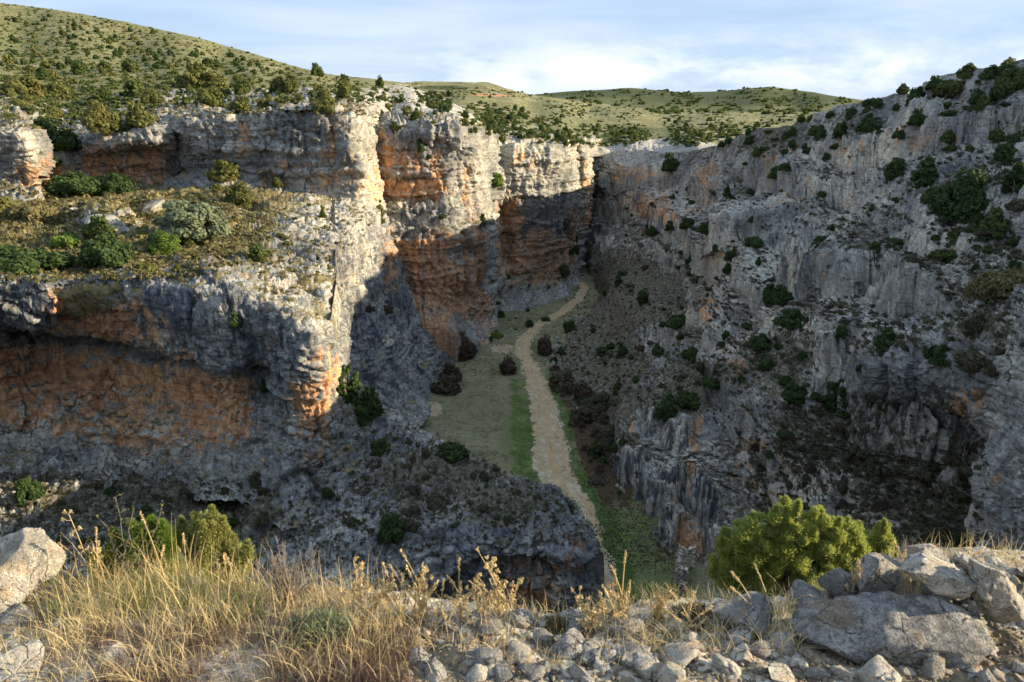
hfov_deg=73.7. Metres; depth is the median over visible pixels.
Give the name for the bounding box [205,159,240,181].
olive bush
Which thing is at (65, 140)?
juniper bush
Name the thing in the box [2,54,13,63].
olive bush
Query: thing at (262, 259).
olive bush
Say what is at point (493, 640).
stone
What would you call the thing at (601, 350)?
juniper bush
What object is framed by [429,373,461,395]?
scrub bush
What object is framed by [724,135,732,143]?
juniper bush
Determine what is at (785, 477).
scrub bush
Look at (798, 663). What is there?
stone
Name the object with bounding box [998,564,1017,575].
stone
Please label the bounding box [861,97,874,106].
juniper bush
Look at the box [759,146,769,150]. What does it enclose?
shrub
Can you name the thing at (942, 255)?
shrub
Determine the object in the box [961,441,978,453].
scrub bush
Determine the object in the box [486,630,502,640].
stone
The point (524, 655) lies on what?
stone
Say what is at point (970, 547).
grass
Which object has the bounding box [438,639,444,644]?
stone
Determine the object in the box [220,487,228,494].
scrub bush
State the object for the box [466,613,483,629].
stone
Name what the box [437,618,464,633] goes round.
stone
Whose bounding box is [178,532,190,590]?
dry plant
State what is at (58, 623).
stone
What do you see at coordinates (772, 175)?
juniper bush
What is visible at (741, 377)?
juniper shrub
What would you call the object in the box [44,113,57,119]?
shrub
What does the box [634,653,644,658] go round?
stone
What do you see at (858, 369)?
juniper bush
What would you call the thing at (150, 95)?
olive bush
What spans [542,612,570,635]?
cushion plant
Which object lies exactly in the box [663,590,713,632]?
dry plant
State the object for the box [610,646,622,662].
stone
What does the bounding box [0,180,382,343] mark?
cliff terrace
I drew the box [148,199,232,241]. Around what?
grey shrub
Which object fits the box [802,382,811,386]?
scrub bush
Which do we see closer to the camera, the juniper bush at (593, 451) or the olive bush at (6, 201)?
the olive bush at (6, 201)
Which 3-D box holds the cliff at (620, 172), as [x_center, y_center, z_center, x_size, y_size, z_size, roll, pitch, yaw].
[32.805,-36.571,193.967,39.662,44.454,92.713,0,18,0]
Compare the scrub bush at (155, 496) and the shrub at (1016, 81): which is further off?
the shrub at (1016, 81)
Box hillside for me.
[0,3,485,128]
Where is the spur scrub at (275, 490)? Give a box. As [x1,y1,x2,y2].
[0,416,585,587]
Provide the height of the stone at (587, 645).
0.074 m
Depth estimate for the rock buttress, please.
50.71 m
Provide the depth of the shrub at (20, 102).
99.23 m
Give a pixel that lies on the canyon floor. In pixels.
(489, 416)
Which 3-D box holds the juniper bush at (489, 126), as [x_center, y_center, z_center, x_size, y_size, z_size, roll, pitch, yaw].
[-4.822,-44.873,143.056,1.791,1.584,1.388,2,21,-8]
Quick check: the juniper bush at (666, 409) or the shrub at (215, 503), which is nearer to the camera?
the shrub at (215, 503)
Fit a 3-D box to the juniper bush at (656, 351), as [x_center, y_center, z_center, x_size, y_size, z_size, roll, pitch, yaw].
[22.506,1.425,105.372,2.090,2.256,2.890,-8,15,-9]
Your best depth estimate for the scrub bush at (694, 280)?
126.98 m
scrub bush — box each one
[5,482,13,488]
[55,536,64,541]
[70,506,77,513]
[75,536,85,544]
[91,482,104,488]
[99,536,105,543]
[151,493,158,499]
[158,503,170,513]
[179,488,189,494]
[187,492,193,499]
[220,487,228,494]
[248,471,260,488]
[254,514,269,528]
[257,486,267,494]
[341,517,352,525]
[360,474,369,481]
[366,303,375,311]
[383,305,393,314]
[402,517,421,532]
[405,438,412,444]
[405,505,420,517]
[409,484,421,494]
[421,446,429,457]
[422,473,430,479]
[426,492,448,510]
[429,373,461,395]
[470,472,476,478]
[476,504,489,511]
[478,471,489,480]
[489,520,497,527]
[492,464,497,470]
[512,489,521,494]
[532,493,541,500]
[548,366,576,393]
[559,392,567,396]
[568,414,579,426]
[570,409,578,416]
[576,390,611,422]
[587,474,608,485]
[595,424,615,452]
[597,411,609,425]
[606,351,613,356]
[608,397,622,406]
[612,455,619,459]
[624,283,634,287]
[635,344,644,350]
[640,264,648,269]
[678,373,688,378]
[690,278,698,282]
[742,341,750,347]
[755,465,764,470]
[776,442,783,449]
[782,475,788,480]
[783,421,790,428]
[800,425,808,430]
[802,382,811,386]
[802,474,810,481]
[810,405,821,415]
[813,430,822,435]
[822,450,833,458]
[829,422,845,434]
[836,481,847,492]
[842,449,853,460]
[872,476,881,483]
[885,442,894,449]
[885,479,894,488]
[901,529,910,536]
[903,254,919,262]
[912,509,926,523]
[913,470,933,482]
[923,527,940,542]
[934,218,951,222]
[940,524,948,534]
[941,453,964,465]
[943,530,963,538]
[952,348,998,377]
[959,465,973,477]
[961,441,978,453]
[963,311,987,334]
[973,227,991,236]
[1004,199,1023,211]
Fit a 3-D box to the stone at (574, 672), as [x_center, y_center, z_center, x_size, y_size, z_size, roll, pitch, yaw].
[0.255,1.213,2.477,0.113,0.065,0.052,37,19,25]
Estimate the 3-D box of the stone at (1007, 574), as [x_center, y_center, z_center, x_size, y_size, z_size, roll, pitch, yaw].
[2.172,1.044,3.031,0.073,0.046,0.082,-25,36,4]
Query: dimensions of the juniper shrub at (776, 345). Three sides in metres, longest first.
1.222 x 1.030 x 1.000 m
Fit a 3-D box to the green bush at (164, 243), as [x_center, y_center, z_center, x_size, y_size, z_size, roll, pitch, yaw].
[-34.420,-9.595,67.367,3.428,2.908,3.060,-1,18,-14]
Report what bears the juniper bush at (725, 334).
on the rocky slope at (685, 473)
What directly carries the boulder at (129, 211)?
on the cliff terrace
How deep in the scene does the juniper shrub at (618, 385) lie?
102.66 m
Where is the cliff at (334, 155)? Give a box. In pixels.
[0,91,387,226]
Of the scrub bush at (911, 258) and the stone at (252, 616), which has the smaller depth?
the stone at (252, 616)
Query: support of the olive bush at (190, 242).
on the cliff terrace
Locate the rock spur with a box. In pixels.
[0,377,604,613]
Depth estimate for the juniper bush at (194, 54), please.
196.29 m
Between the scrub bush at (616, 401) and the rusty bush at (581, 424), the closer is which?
the scrub bush at (616, 401)
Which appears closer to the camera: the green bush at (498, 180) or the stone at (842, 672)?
the stone at (842, 672)
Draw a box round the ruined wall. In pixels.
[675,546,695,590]
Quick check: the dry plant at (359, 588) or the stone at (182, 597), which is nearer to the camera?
the dry plant at (359, 588)
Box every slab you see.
[899,551,976,598]
[968,558,1023,622]
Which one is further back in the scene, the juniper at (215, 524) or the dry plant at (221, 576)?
the juniper at (215, 524)
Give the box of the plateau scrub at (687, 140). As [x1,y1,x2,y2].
[406,84,798,146]
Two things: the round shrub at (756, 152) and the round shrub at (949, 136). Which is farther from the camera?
the round shrub at (756, 152)
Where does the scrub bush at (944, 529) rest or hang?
on the rocky slope at (685, 473)
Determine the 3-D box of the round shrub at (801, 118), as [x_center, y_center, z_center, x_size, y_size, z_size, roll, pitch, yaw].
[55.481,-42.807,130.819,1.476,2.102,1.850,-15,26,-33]
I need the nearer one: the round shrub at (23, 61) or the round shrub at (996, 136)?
the round shrub at (996, 136)
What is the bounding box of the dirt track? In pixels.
[514,281,616,604]
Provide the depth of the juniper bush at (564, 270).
168.33 m
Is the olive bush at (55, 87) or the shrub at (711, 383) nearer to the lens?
the shrub at (711, 383)
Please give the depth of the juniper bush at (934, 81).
95.85 m
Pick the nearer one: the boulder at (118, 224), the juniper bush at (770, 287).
the boulder at (118, 224)
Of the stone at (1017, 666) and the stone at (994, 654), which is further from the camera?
the stone at (994, 654)
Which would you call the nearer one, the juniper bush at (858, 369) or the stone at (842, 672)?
the stone at (842, 672)
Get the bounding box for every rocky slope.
[545,59,1023,587]
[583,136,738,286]
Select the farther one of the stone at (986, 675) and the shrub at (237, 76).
the shrub at (237, 76)
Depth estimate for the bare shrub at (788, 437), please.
64.92 m
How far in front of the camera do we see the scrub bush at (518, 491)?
58.24 m
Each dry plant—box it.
[58,509,107,586]
[139,512,169,596]
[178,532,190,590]
[213,553,249,599]
[334,556,396,620]
[366,562,426,621]
[388,548,438,623]
[419,570,463,629]
[444,557,476,618]
[468,546,523,619]
[471,572,490,616]
[570,586,613,633]
[601,551,630,619]
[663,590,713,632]
[729,563,788,627]
[845,557,863,593]
[892,538,920,593]
[965,550,984,573]
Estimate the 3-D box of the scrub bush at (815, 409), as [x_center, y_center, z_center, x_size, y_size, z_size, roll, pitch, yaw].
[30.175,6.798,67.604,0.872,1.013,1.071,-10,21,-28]
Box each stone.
[0,603,36,624]
[0,638,44,677]
[5,627,17,639]
[51,618,66,627]
[77,625,87,636]
[102,642,129,665]
[114,629,127,637]
[172,592,190,604]
[243,614,257,619]
[250,643,259,648]
[260,629,269,639]
[271,637,287,647]
[408,646,428,670]
[421,630,430,635]
[424,616,439,628]
[425,657,448,681]
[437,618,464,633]
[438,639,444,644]
[460,637,477,643]
[463,651,473,666]
[465,664,488,681]
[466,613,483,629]
[473,647,501,665]
[477,615,502,637]
[482,638,496,646]
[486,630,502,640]
[487,664,494,676]
[493,660,514,681]
[502,621,514,630]
[504,607,537,628]
[505,659,513,666]
[506,640,531,663]
[517,663,549,681]
[523,631,532,640]
[530,627,540,642]
[531,628,552,647]
[536,660,550,671]
[553,628,584,660]
[558,608,582,630]
[559,665,570,678]
[563,607,584,632]
[566,665,588,679]
[578,647,600,666]
[579,674,594,681]
[581,638,603,655]
[592,659,609,673]
[600,647,615,665]
[606,612,645,636]
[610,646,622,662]
[620,644,650,668]
[634,652,661,679]
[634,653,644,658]
[652,672,662,681]
[655,660,685,681]
[656,634,664,643]
[658,642,698,666]
[663,619,688,635]
[676,629,706,649]
[711,653,741,676]
[723,640,734,651]
[727,626,751,646]
[730,642,752,662]
[749,639,772,659]
[767,631,793,655]
[768,662,794,681]
[769,651,779,660]
[790,652,808,673]
[803,667,830,679]
[830,665,857,681]
[856,655,901,681]
[897,664,916,676]
[920,584,932,594]
[921,655,944,679]
[932,593,951,601]
[945,669,951,674]
[952,553,967,573]
[956,552,972,574]
[965,667,977,679]
[967,601,982,617]
[976,665,982,670]
[976,668,996,681]
[986,650,997,659]
[992,667,1009,681]
[997,567,1009,578]
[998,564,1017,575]
[1009,574,1020,589]
[1011,660,1023,673]
[1013,673,1023,681]
[1016,566,1023,573]
[1016,569,1023,577]
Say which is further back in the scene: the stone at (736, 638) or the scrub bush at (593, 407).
the scrub bush at (593, 407)
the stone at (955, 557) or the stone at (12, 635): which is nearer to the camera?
the stone at (12, 635)
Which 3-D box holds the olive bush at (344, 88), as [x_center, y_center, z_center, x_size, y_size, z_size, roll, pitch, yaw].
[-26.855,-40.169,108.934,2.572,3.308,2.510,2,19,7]
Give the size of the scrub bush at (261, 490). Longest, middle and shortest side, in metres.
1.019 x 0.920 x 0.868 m
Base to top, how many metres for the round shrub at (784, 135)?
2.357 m
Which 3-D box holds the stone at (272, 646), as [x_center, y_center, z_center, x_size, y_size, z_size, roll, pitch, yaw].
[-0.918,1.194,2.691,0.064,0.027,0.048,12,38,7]
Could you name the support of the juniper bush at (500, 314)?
on the canyon floor
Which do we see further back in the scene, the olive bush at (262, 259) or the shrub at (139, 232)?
the shrub at (139, 232)
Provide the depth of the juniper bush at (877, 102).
107.16 m
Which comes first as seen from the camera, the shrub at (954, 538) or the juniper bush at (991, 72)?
the shrub at (954, 538)
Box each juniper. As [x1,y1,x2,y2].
[173,503,254,592]
[705,495,872,596]
[864,518,899,557]
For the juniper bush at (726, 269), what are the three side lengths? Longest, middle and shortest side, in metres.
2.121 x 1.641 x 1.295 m
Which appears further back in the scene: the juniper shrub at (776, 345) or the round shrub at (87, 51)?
the round shrub at (87, 51)
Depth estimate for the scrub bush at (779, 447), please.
65.60 m
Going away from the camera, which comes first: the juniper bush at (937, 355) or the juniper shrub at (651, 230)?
the juniper bush at (937, 355)
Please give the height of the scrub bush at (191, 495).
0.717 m
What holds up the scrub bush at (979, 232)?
on the rocky slope at (685, 473)
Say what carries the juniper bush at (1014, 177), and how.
on the rocky slope at (685, 473)
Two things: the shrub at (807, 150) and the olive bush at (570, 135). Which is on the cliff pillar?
the olive bush at (570, 135)
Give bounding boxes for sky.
[0,0,1023,99]
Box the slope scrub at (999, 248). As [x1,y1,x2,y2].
[554,79,1023,408]
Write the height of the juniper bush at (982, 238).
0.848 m
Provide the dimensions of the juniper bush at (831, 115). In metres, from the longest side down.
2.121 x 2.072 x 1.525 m
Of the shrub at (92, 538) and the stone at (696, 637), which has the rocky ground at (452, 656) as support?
the stone at (696, 637)
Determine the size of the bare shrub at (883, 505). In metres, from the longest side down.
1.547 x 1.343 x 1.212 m
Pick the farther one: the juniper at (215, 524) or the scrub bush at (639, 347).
the scrub bush at (639, 347)
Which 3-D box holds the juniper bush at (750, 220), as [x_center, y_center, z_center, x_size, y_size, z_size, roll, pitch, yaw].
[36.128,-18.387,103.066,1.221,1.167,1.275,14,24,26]
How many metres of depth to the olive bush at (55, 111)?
109.13 m
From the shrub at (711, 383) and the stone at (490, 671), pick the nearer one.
the stone at (490, 671)
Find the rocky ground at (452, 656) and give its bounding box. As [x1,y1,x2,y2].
[0,546,1023,681]
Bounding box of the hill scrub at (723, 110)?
[544,86,851,113]
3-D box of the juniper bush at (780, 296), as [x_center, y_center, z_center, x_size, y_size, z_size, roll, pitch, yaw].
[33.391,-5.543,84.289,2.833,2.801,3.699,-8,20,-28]
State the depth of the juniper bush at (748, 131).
145.06 m
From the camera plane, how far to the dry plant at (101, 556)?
3.24 m
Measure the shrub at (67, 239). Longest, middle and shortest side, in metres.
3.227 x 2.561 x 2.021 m
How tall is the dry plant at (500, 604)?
0.346 m
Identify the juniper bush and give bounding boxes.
[14,475,46,506]
[33,117,81,151]
[52,157,62,168]
[64,55,71,64]
[66,34,73,39]
[112,49,118,56]
[152,52,159,60]
[190,51,198,57]
[227,52,234,57]
[237,65,245,71]
[321,487,334,498]
[352,386,384,426]
[370,437,390,457]
[375,511,406,543]
[417,139,425,152]
[438,100,449,111]
[461,110,468,118]
[486,123,492,130]
[497,310,505,317]
[505,113,513,119]
[527,128,534,135]
[549,356,558,362]
[554,132,564,140]
[557,347,565,355]
[559,263,570,276]
[563,319,576,333]
[576,395,583,404]
[587,443,599,458]
[595,346,607,355]
[597,456,607,463]
[610,442,617,453]
[618,436,626,445]
[636,288,649,304]
[651,343,663,356]
[654,394,677,421]
[661,151,679,174]
[679,217,694,229]
[690,356,695,363]
[693,380,699,385]
[696,361,705,372]
[712,243,717,251]
[717,140,725,147]
[722,262,731,274]
[722,330,730,340]
[723,250,733,261]
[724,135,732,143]
[743,134,752,144]
[745,128,751,135]
[746,188,753,194]
[747,215,753,222]
[750,332,771,352]
[761,283,776,294]
[762,291,773,304]
[766,166,777,180]
[769,284,793,306]
[771,308,804,329]
[777,162,791,171]
[781,380,805,404]
[787,139,796,149]
[796,351,807,360]
[796,386,809,395]
[813,126,826,141]
[822,152,829,160]
[825,110,835,118]
[829,224,835,230]
[832,121,847,138]
[835,323,847,339]
[845,106,857,120]
[854,117,882,132]
[855,364,861,372]
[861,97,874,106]
[864,112,874,120]
[872,97,883,107]
[872,325,900,351]
[883,157,906,182]
[891,129,905,139]
[904,85,925,106]
[906,108,927,127]
[922,344,948,366]
[926,75,945,88]
[926,166,989,221]
[967,87,984,103]
[968,101,975,111]
[976,235,987,241]
[978,64,997,80]
[981,245,993,253]
[993,139,1015,165]
[997,61,1016,77]
[1000,160,1023,193]
[1005,69,1016,93]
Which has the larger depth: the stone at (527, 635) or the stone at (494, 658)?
the stone at (527, 635)
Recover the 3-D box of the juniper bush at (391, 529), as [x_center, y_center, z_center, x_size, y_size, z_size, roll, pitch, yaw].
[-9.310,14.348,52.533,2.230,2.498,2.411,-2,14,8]
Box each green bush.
[83,513,193,577]
[145,230,181,255]
[492,172,503,188]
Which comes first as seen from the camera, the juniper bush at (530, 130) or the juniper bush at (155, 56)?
the juniper bush at (530, 130)
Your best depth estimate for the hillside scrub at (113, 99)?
138.42 m
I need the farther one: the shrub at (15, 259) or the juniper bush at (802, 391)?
the juniper bush at (802, 391)
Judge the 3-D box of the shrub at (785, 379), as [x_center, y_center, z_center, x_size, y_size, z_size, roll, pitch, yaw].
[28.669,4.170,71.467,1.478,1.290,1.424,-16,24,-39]
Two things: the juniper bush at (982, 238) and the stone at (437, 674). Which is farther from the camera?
the juniper bush at (982, 238)
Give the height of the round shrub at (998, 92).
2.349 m
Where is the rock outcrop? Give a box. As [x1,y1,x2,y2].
[969,422,1023,550]
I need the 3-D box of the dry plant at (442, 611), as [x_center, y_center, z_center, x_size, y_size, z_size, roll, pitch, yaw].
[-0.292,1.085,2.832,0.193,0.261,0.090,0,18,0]
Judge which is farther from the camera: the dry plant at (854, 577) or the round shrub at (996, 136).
the round shrub at (996, 136)
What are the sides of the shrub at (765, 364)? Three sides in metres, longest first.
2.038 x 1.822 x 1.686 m
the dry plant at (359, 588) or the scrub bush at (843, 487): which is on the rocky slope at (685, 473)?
the scrub bush at (843, 487)
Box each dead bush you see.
[241,536,323,607]
[640,581,676,622]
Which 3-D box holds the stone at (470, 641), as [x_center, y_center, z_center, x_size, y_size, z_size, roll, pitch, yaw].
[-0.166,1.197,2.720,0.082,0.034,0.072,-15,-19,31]
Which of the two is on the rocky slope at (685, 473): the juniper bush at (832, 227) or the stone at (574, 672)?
the juniper bush at (832, 227)
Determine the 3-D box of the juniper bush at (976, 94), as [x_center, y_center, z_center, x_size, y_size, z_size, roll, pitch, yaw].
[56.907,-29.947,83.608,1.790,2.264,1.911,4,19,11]
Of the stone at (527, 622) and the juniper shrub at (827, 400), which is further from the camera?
the juniper shrub at (827, 400)
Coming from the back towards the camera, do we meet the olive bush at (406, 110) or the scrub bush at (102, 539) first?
the olive bush at (406, 110)
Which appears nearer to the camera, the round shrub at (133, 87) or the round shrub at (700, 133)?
the round shrub at (133, 87)
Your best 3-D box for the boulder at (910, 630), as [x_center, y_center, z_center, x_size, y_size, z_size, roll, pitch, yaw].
[1.461,1.147,2.657,0.720,0.336,0.317,7,25,4]
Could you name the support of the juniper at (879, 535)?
on the rocky ground at (452, 656)
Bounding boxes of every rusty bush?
[498,355,516,374]
[537,334,553,356]
[550,364,559,370]
[560,382,569,392]
[572,380,592,399]
[577,421,585,428]
[581,444,588,450]
[595,463,604,472]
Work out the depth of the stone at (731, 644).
2.67 m
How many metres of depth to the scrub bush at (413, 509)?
55.83 m
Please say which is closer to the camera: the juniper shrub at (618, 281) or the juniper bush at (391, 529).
the juniper bush at (391, 529)
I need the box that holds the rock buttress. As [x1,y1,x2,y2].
[852,283,1023,449]
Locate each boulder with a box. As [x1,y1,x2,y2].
[0,527,66,616]
[84,214,129,234]
[115,209,124,217]
[125,208,135,217]
[142,198,164,212]
[705,591,773,636]
[789,579,824,605]
[791,590,995,671]
[817,567,861,596]
[855,552,901,593]
[900,543,949,562]
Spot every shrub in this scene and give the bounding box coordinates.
[0,243,77,275]
[2,200,60,222]
[6,64,14,70]
[14,98,26,105]
[20,58,26,64]
[34,96,44,102]
[35,67,51,79]
[41,233,49,237]
[43,170,103,197]
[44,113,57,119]
[49,232,82,247]
[55,61,65,68]
[56,500,66,505]
[58,29,65,34]
[69,60,92,74]
[77,231,134,268]
[80,99,128,135]
[81,214,116,238]
[84,47,90,54]
[85,537,95,542]
[94,172,136,196]
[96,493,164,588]
[98,59,112,72]
[99,85,110,99]
[103,486,116,494]
[108,72,117,76]
[121,57,139,72]
[123,78,144,97]
[131,260,159,273]
[137,230,147,234]
[137,240,144,244]
[141,504,151,511]
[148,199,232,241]
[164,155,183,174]
[171,69,178,74]
[202,57,214,66]
[207,501,217,508]
[211,183,223,191]
[213,59,222,68]
[227,517,237,528]
[229,307,242,327]
[232,74,243,80]
[233,78,250,92]
[247,243,268,260]
[259,379,268,393]
[276,233,285,237]
[282,241,292,244]
[310,62,324,76]
[319,205,325,217]
[336,364,362,403]
[339,73,349,82]
[350,518,362,525]
[375,75,383,87]
[376,200,385,223]
[389,121,402,130]
[410,110,419,119]
[430,91,437,97]
[435,441,470,462]
[438,213,446,218]
[442,362,462,381]
[458,331,477,361]
[479,213,486,226]
[489,118,495,129]
[491,331,503,338]
[503,514,514,522]
[525,319,533,326]
[541,316,550,321]
[568,236,579,256]
[606,342,614,349]
[613,378,621,389]
[614,273,622,286]
[614,342,629,358]
[617,269,626,275]
[627,353,633,358]
[632,376,638,382]
[645,226,657,235]
[663,314,685,328]
[664,221,674,232]
[673,392,699,410]
[676,333,684,340]
[677,389,688,393]
[681,346,697,360]
[684,253,691,267]
[696,221,708,235]
[697,129,704,136]
[701,376,719,388]
[716,341,725,347]
[722,184,730,197]
[730,245,737,255]
[737,374,744,382]
[741,322,752,329]
[742,235,763,248]
[750,442,759,452]
[751,147,761,156]
[752,123,757,130]
[755,256,761,265]
[757,354,766,358]
[758,358,775,370]
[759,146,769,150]
[764,129,772,133]
[764,450,775,459]
[772,342,782,349]
[776,428,790,438]
[778,375,792,385]
[780,149,788,153]
[781,131,788,140]
[783,433,793,441]
[785,481,793,488]
[787,125,796,135]
[796,112,805,122]
[796,322,803,328]
[802,147,810,153]
[804,461,816,473]
[807,125,819,136]
[809,391,821,400]
[813,236,826,243]
[816,191,826,197]
[821,378,848,410]
[829,143,838,149]
[836,499,847,509]
[837,410,849,419]
[845,466,851,472]
[862,105,870,112]
[868,205,874,211]
[870,242,881,251]
[870,500,889,511]
[889,501,901,510]
[890,197,898,201]
[890,237,903,244]
[892,102,899,111]
[896,83,909,94]
[908,156,939,188]
[918,186,937,202]
[924,248,956,263]
[927,459,941,471]
[930,234,941,240]
[931,79,963,99]
[938,109,958,116]
[939,129,955,143]
[941,145,955,151]
[943,101,955,108]
[945,226,961,244]
[950,535,965,542]
[951,491,970,501]
[955,62,976,79]
[963,266,1023,303]
[964,225,978,232]
[965,144,975,151]
[969,213,983,225]
[971,244,981,249]
[971,260,980,269]
[974,93,989,113]
[977,205,1009,239]
[987,126,1006,144]
[989,82,1008,99]
[994,67,1023,92]
[999,102,1010,105]
[1002,132,1021,142]
[1005,238,1019,245]
[1006,259,1022,272]
[1018,126,1023,136]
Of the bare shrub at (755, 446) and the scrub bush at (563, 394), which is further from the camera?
the scrub bush at (563, 394)
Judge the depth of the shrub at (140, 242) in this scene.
67.76 m
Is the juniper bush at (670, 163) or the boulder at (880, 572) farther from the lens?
the juniper bush at (670, 163)
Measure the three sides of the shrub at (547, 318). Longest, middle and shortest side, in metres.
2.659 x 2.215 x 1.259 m
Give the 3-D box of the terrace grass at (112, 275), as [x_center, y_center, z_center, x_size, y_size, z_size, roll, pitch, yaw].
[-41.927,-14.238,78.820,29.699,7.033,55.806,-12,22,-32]
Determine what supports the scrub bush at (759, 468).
on the rocky slope at (685, 473)
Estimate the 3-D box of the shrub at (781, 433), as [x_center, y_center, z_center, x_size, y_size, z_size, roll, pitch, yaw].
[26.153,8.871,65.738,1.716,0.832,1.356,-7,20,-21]
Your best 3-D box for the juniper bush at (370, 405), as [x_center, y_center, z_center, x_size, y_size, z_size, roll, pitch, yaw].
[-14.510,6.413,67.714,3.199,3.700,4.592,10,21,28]
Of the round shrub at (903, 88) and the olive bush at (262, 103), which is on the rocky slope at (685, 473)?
the round shrub at (903, 88)
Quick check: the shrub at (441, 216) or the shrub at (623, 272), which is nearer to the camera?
the shrub at (441, 216)
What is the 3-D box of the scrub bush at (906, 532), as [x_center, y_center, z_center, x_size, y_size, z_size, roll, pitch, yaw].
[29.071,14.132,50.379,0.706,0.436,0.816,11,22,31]
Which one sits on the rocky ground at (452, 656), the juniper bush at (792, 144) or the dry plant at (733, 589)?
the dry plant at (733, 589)
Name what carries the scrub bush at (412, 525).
on the rock spur
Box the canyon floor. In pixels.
[419,266,737,605]
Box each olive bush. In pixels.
[0,195,23,217]
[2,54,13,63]
[2,73,48,96]
[4,88,16,96]
[21,91,35,103]
[26,65,36,72]
[30,46,36,52]
[31,32,37,38]
[39,58,50,68]
[43,104,65,116]
[44,81,70,95]
[47,69,59,77]
[53,48,60,53]
[58,93,67,99]
[91,93,98,99]
[123,101,157,128]
[140,88,164,103]
[167,63,174,68]
[172,264,180,272]
[174,61,209,88]
[185,84,193,91]
[185,240,195,246]
[195,85,226,107]
[202,71,229,88]
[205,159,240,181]
[220,89,232,94]
[223,181,255,206]
[227,95,251,111]
[237,88,243,94]
[256,98,273,108]
[256,254,268,262]
[270,76,285,91]
[270,174,283,187]
[283,71,299,93]
[309,89,337,113]
[315,84,323,91]
[336,79,352,98]
[385,102,390,110]
[403,107,409,114]
[426,101,434,106]
[462,118,469,125]
[498,133,506,140]
[563,138,568,145]
[567,132,574,138]
[632,133,639,140]
[806,115,811,122]
[997,56,1015,71]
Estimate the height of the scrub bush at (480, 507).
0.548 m
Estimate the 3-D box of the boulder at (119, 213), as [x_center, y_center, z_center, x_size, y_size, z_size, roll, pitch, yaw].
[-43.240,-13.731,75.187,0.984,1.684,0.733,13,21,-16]
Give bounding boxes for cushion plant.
[184,606,235,638]
[277,603,359,654]
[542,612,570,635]
[672,599,711,632]
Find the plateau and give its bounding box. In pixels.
[389,81,817,156]
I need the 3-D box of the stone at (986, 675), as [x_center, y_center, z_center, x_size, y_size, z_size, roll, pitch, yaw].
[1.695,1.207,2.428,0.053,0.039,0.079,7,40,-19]
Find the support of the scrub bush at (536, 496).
on the rock spur
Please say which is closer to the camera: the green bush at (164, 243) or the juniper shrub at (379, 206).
the green bush at (164, 243)
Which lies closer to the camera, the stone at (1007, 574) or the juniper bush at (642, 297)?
the stone at (1007, 574)
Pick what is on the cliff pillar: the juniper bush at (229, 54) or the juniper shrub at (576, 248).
the juniper shrub at (576, 248)
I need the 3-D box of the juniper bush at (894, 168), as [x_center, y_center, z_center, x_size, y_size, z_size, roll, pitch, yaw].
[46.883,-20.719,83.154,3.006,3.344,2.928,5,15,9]
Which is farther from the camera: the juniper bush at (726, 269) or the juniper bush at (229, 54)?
the juniper bush at (229, 54)
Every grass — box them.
[0,180,280,282]
[0,545,453,681]
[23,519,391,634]
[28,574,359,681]
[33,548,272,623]
[343,586,643,668]
[618,581,813,655]
[809,527,1023,598]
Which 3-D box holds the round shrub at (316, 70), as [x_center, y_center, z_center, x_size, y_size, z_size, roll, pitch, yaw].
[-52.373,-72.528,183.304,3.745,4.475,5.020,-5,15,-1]
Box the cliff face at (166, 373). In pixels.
[0,198,500,529]
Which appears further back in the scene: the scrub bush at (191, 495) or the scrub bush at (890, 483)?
the scrub bush at (191, 495)
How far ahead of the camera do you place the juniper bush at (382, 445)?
63.85 m
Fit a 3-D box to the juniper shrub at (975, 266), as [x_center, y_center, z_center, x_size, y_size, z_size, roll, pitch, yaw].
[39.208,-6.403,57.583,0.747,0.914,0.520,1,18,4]
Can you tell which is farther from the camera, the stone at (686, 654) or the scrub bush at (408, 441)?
the scrub bush at (408, 441)
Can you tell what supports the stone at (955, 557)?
on the rocky ground at (452, 656)
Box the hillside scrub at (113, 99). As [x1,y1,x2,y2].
[0,4,405,124]
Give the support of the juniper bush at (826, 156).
on the rocky slope at (685, 473)
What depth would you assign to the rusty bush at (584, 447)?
89.69 m
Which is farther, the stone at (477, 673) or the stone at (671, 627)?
the stone at (671, 627)
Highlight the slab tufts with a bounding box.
[253,208,372,302]
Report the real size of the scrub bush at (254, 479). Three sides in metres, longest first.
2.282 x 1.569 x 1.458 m
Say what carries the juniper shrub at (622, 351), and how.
on the rocky slope at (685, 473)
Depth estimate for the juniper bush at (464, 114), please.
155.24 m
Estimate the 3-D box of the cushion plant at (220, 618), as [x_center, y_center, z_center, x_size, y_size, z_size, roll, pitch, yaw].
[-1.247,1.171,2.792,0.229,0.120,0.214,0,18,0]
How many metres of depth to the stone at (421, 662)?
2.57 m
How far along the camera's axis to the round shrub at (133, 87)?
119.28 m
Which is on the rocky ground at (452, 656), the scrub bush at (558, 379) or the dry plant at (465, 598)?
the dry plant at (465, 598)
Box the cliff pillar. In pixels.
[375,107,601,362]
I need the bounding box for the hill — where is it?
[534,87,862,111]
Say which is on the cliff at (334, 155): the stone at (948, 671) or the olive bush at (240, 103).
the olive bush at (240, 103)
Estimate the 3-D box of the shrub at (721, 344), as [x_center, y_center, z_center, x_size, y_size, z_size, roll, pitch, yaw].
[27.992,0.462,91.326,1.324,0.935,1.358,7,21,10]
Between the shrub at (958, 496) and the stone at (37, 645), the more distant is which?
the shrub at (958, 496)
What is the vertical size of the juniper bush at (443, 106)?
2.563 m
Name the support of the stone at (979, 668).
on the rocky ground at (452, 656)

